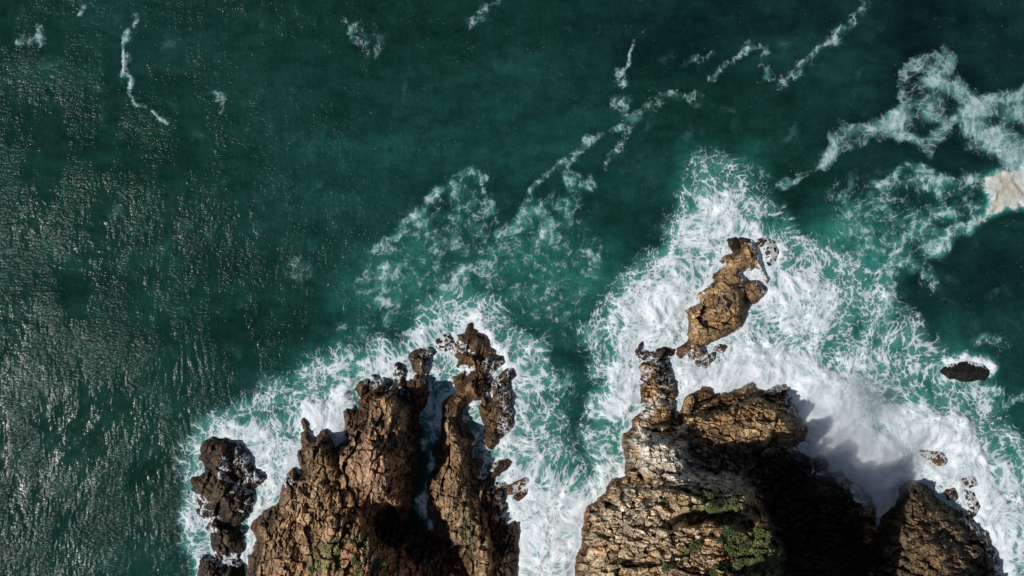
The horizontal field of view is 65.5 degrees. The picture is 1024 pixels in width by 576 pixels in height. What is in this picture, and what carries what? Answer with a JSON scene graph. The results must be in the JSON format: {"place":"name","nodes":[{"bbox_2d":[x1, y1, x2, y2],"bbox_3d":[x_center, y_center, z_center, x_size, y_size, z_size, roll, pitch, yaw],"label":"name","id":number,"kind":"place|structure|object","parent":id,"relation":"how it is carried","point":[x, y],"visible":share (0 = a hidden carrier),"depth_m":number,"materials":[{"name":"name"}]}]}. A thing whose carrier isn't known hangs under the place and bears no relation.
{"place":"outdoors","nodes":[
{"label":"outdoors","id":0,"kind":"place"},
{"bbox_2d":[246,374,468,575],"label":"headland","id":1,"kind":"structure","parent":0,"point":[315,506],"depth_m":114.63,"materials":[{"name":"brown stone"}]},
{"bbox_2d":[297,562,303,570],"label":"boulder","id":2,"kind":"object","parent":1,"relation":"on","point":[300,566],"visible":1,"depth_m":110.93,"materials":[{"name":"stone"}]},
{"bbox_2d":[308,565,316,575],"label":"shrub","id":3,"kind":"object","parent":1,"relation":"on","point":[312,569],"visible":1,"depth_m":109.57,"materials":[{"name":"green plant"}]},
{"bbox_2d":[297,456,382,575],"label":"ground cover","id":4,"kind":"object","parent":1,"relation":"on","point":[322,547],"visible":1,"depth_m":109.85,"materials":[{"name":"green plant"}]},
{"bbox_2d":[341,549,348,558],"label":"boulder","id":5,"kind":"object","parent":1,"relation":"on","point":[345,554],"visible":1,"depth_m":109.58,"materials":[{"name":"stone"}]},
{"bbox_2d":[348,541,355,547],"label":"boulder","id":6,"kind":"object","parent":1,"relation":"on","point":[351,544],"visible":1,"depth_m":108.75,"materials":[{"name":"brown stone"}]},
{"bbox_2d":[348,552,355,558],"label":"boulder","id":7,"kind":"object","parent":1,"relation":"on","point":[351,555],"visible":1,"depth_m":109.02,"materials":[{"name":"stone"}]},
{"bbox_2d":[351,555,360,564],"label":"shrub","id":8,"kind":"object","parent":1,"relation":"on","point":[354,561],"visible":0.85,"depth_m":108.80,"materials":[{"name":"green plant"}]},
{"bbox_2d":[353,564,360,575],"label":"shrub","id":9,"kind":"object","parent":1,"relation":"on","point":[357,570],"visible":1,"depth_m":107.55,"materials":[{"name":"green plant"}]},
{"bbox_2d":[366,561,377,575],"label":"shrub","id":10,"kind":"object","parent":1,"relation":"on","point":[374,569],"visible":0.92,"depth_m":107.62,"materials":[{"name":"green plant"}]},
{"bbox_2d":[365,558,388,569],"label":"shrub","id":11,"kind":"object","parent":1,"relation":"on","point":[381,564],"visible":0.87,"depth_m":108.40,"materials":[{"name":"green plant"}]},
{"bbox_2d":[425,332,519,575],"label":"ridge","id":12,"kind":"structure","parent":0,"point":[467,507],"depth_m":118.65,"materials":[{"name":"brown stone"}]},
{"bbox_2d":[0,0,1023,575],"bbox_3d":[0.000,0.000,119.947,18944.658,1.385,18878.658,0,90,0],"label":"water","id":13,"kind":"structure","parent":0,"point":[160,296],"depth_m":120.14,"materials":[{"name":"teal liquid"}]},
{"bbox_2d":[197,555,245,575],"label":"rock","id":14,"kind":"object","parent":13,"relation":"in","point":[210,566],"visible":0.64,"depth_m":119.32,"materials":[{"name":"stone"}]},
{"bbox_2d":[205,519,244,559],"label":"rock","id":15,"kind":"object","parent":13,"relation":"in","point":[226,540],"visible":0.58,"depth_m":119.40,"materials":[{"name":"brown stone"}]},
{"bbox_2d":[190,436,265,523],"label":"rock","id":16,"kind":"object","parent":13,"relation":"in","point":[227,480],"visible":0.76,"depth_m":118.70,"materials":[{"name":"brown stone"}]},
{"bbox_2d":[178,333,416,575],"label":"foam","id":17,"kind":"object","parent":13,"relation":"on","point":[315,397],"visible":0.78,"depth_m":120.01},
{"bbox_2d":[354,378,368,397],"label":"boulder","id":18,"kind":"object","parent":13,"relation":"in","point":[361,389],"visible":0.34,"depth_m":119.30,"materials":[{"name":"brown stone"}]},
{"bbox_2d":[368,374,388,393],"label":"rock","id":19,"kind":"object","parent":13,"relation":"in","point":[377,384],"visible":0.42,"depth_m":119.34,"materials":[{"name":"stone"}]},
{"bbox_2d":[393,362,405,381],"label":"rock","id":20,"kind":"object","parent":13,"relation":"in","point":[399,373],"visible":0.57,"depth_m":119.59,"materials":[{"name":"stone"}]},
{"bbox_2d":[394,380,406,391],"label":"rock","id":21,"kind":"object","parent":13,"relation":"in","point":[401,385],"visible":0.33,"depth_m":119.63,"materials":[{"name":"stone"}]},
{"bbox_2d":[408,347,433,375],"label":"rock","id":22,"kind":"object","parent":13,"relation":"in","point":[419,358],"visible":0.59,"depth_m":119.25,"materials":[{"name":"brown stone"}]},
{"bbox_2d":[433,333,453,351],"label":"rock","id":23,"kind":"object","parent":13,"relation":"in","point":[444,342],"visible":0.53,"depth_m":119.74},
{"bbox_2d":[35,2,866,265],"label":"foam","id":24,"kind":"object","parent":13,"relation":"on","point":[616,101],"visible":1,"depth_m":120.01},
{"bbox_2d":[465,322,476,333],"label":"rock","id":25,"kind":"object","parent":13,"relation":"in","point":[470,329],"visible":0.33,"depth_m":119.77,"materials":[{"name":"brown stone"}]},
{"bbox_2d":[339,114,638,406],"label":"foam","id":26,"kind":"object","parent":13,"relation":"on","point":[384,269],"visible":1,"depth_m":120.08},
{"bbox_2d":[478,368,515,449],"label":"reef","id":27,"kind":"object","parent":13,"relation":"in","point":[496,414],"visible":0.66,"depth_m":119.18},
{"bbox_2d":[407,283,624,575],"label":"foam","id":28,"kind":"object","parent":13,"relation":"on","point":[546,513],"visible":0.83,"depth_m":120.00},
{"bbox_2d":[505,477,528,494],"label":"rock","id":29,"kind":"object","parent":13,"relation":"in","point":[515,487],"visible":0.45,"depth_m":119.70,"materials":[{"name":"brown stone"}]},
{"bbox_2d":[15,35,1023,189],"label":"foam","id":30,"kind":"object","parent":13,"relation":"on","point":[1003,144],"visible":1,"depth_m":120.19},
{"bbox_2d":[513,488,527,500],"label":"rock","id":31,"kind":"object","parent":13,"relation":"in","point":[519,495],"visible":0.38,"depth_m":119.68,"materials":[{"name":"brown stone"}]},
{"bbox_2d":[695,352,715,368],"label":"rock","id":32,"kind":"object","parent":13,"relation":"in","point":[706,361],"visible":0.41,"depth_m":119.76,"materials":[{"name":"stone"}]},
{"bbox_2d":[713,344,726,352],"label":"rock","id":33,"kind":"object","parent":13,"relation":"in","point":[720,348],"visible":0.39,"depth_m":119.80,"materials":[{"name":"brown stone"}]},
{"bbox_2d":[676,241,770,360],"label":"sea stack","id":34,"kind":"object","parent":13,"relation":"in","point":[721,308],"visible":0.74,"depth_m":118.47,"materials":[{"name":"brown stone"}]},
{"bbox_2d":[726,237,740,251],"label":"rock","id":35,"kind":"object","parent":13,"relation":"in","point":[734,244],"visible":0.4,"depth_m":119.66,"materials":[{"name":"brown stone"}]},
{"bbox_2d":[738,237,753,244],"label":"rock","id":36,"kind":"object","parent":13,"relation":"in","point":[742,240],"visible":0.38,"depth_m":119.75,"materials":[{"name":"brown stone"}]},
{"bbox_2d":[755,237,778,265],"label":"rock","id":37,"kind":"object","parent":13,"relation":"in","point":[769,249],"visible":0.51,"depth_m":119.69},
{"bbox_2d":[582,154,1023,575],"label":"foam","id":38,"kind":"object","parent":13,"relation":"on","point":[869,434],"visible":0.81,"depth_m":119.94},
{"bbox_2d":[815,454,829,471],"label":"rock","id":39,"kind":"object","parent":13,"relation":"in","point":[822,462],"visible":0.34,"depth_m":118.94,"materials":[{"name":"black stone"}]},
{"bbox_2d":[836,161,1023,408],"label":"foam","id":40,"kind":"object","parent":13,"relation":"on","point":[941,246],"visible":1,"depth_m":119.95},
{"bbox_2d":[859,480,1002,575],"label":"rock","id":41,"kind":"object","parent":13,"relation":"in","point":[923,530],"visible":0.83,"depth_m":115.91,"materials":[{"name":"brown stone"}]},
{"bbox_2d":[918,449,947,466],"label":"rock","id":42,"kind":"object","parent":13,"relation":"in","point":[938,458],"visible":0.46,"depth_m":119.75,"materials":[{"name":"stone"}]},
{"bbox_2d":[944,488,957,500],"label":"rock","id":43,"kind":"object","parent":13,"relation":"in","point":[951,494],"visible":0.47,"depth_m":119.74,"materials":[{"name":"brown stone"}]},
{"bbox_2d":[939,361,989,381],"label":"rock","id":44,"kind":"object","parent":13,"relation":"in","point":[971,371],"visible":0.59,"depth_m":119.67,"materials":[{"name":"black stone"}]},
{"bbox_2d":[961,476,977,488],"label":"rock","id":45,"kind":"object","parent":13,"relation":"in","point":[969,482],"visible":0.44,"depth_m":119.76,"materials":[{"name":"stone"}]},
{"bbox_2d":[941,351,999,377],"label":"foam","id":46,"kind":"object","parent":13,"relation":"on","point":[991,365],"visible":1,"depth_m":119.94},
{"bbox_2d":[962,489,980,516],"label":"rock","id":47,"kind":"object","parent":13,"relation":"in","point":[973,505],"visible":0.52,"depth_m":119.75,"materials":[{"name":"stone"}]},
{"bbox_2d":[980,162,1023,220],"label":"rock","id":48,"kind":"object","parent":13,"relation":"on","point":[1003,190],"visible":1,"depth_m":119.65,"materials":[{"name":"beige stone"}]},
{"bbox_2d":[574,342,878,575],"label":"headland","id":49,"kind":"structure","parent":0,"point":[743,442],"depth_m":114.44,"materials":[{"name":"brown stone"}]},
{"bbox_2d":[617,559,629,567],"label":"shrub","id":50,"kind":"object","parent":49,"relation":"on","point":[622,562],"visible":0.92,"depth_m":103.88,"materials":[{"name":"green plant"}]},
{"bbox_2d":[658,497,667,507],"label":"shrub","id":51,"kind":"object","parent":49,"relation":"on","point":[664,502],"visible":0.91,"depth_m":102.26,"materials":[{"name":"green plant"}]},
{"bbox_2d":[661,562,669,571],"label":"shrub","id":52,"kind":"object","parent":49,"relation":"on","point":[665,567],"visible":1,"depth_m":96.23,"materials":[{"name":"green plant"}]},
{"bbox_2d":[584,489,779,575],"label":"ground cover","id":53,"kind":"object","parent":49,"relation":"on","point":[740,554],"visible":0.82,"depth_m":97.78,"materials":[{"name":"green plant"}]},
{"bbox_2d":[680,553,688,561],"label":"shrub","id":54,"kind":"object","parent":49,"relation":"on","point":[686,554],"visible":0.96,"depth_m":97.96,"materials":[{"name":"green plant"}]},
{"bbox_2d":[689,540,702,551],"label":"shrub","id":55,"kind":"object","parent":49,"relation":"on","point":[698,543],"visible":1,"depth_m":97.26,"materials":[{"name":"green plant"}]},
{"bbox_2d":[692,509,702,516],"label":"shrub","id":56,"kind":"object","parent":49,"relation":"on","point":[696,513],"visible":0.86,"depth_m":101.16,"materials":[{"name":"green plant"}]},
{"bbox_2d":[691,490,713,501],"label":"shrub","id":57,"kind":"object","parent":49,"relation":"on","point":[710,497],"visible":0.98,"depth_m":98.93,"materials":[{"name":"green plant"}]},
{"bbox_2d":[706,503,718,513],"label":"shrub","id":58,"kind":"object","parent":49,"relation":"on","point":[712,508],"visible":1,"depth_m":96.44,"materials":[{"name":"green plant"}]},
{"bbox_2d":[709,564,726,575],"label":"shrub","id":59,"kind":"object","parent":49,"relation":"on","point":[713,572],"visible":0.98,"depth_m":97.04,"materials":[{"name":"green plant"}]},
{"bbox_2d":[715,524,734,543],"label":"shrub","id":60,"kind":"object","parent":49,"relation":"on","point":[726,530],"visible":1,"depth_m":96.67,"materials":[{"name":"green plant"}]},
{"bbox_2d":[722,496,737,508],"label":"shrub","id":61,"kind":"object","parent":49,"relation":"on","point":[731,501],"visible":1,"depth_m":97.17,"materials":[{"name":"green plant"}]},
{"bbox_2d":[723,541,736,555],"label":"shrub","id":62,"kind":"object","parent":49,"relation":"on","point":[733,552],"visible":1,"depth_m":97.79,"materials":[{"name":"green plant"}]},
{"bbox_2d":[735,508,743,516],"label":"shrub","id":63,"kind":"object","parent":49,"relation":"on","point":[740,512],"visible":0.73,"depth_m":101.37,"materials":[{"name":"green plant"}]},
{"bbox_2d":[733,557,748,572],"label":"shrub","id":64,"kind":"object","parent":49,"relation":"on","point":[741,562],"visible":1,"depth_m":97.75,"materials":[{"name":"green plant"}]},
{"bbox_2d":[739,538,751,551],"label":"shrub","id":65,"kind":"object","parent":49,"relation":"on","point":[746,545],"visible":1,"depth_m":96.51,"materials":[{"name":"green plant"}]},
{"bbox_2d":[756,555,765,567],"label":"shrub","id":66,"kind":"object","parent":49,"relation":"on","point":[760,560],"visible":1,"depth_m":96.29,"materials":[{"name":"green plant"}]},
{"bbox_2d":[752,524,771,543],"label":"shrub","id":67,"kind":"object","parent":49,"relation":"on","point":[759,531],"visible":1,"depth_m":97.11,"materials":[{"name":"green plant"}]},
{"bbox_2d":[761,567,775,575],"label":"shrub","id":68,"kind":"object","parent":49,"relation":"on","point":[771,570],"visible":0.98,"depth_m":95.47,"materials":[{"name":"green plant"}]},
{"bbox_2d":[769,533,775,543],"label":"shrub","id":69,"kind":"object","parent":49,"relation":"on","point":[772,538],"visible":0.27,"depth_m":101.74,"materials":[{"name":"green plant"}]},
{"bbox_2d":[766,553,781,564],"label":"shrub","id":70,"kind":"object","parent":49,"relation":"on","point":[776,558],"visible":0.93,"depth_m":97.26,"materials":[{"name":"green plant"}]}
]}

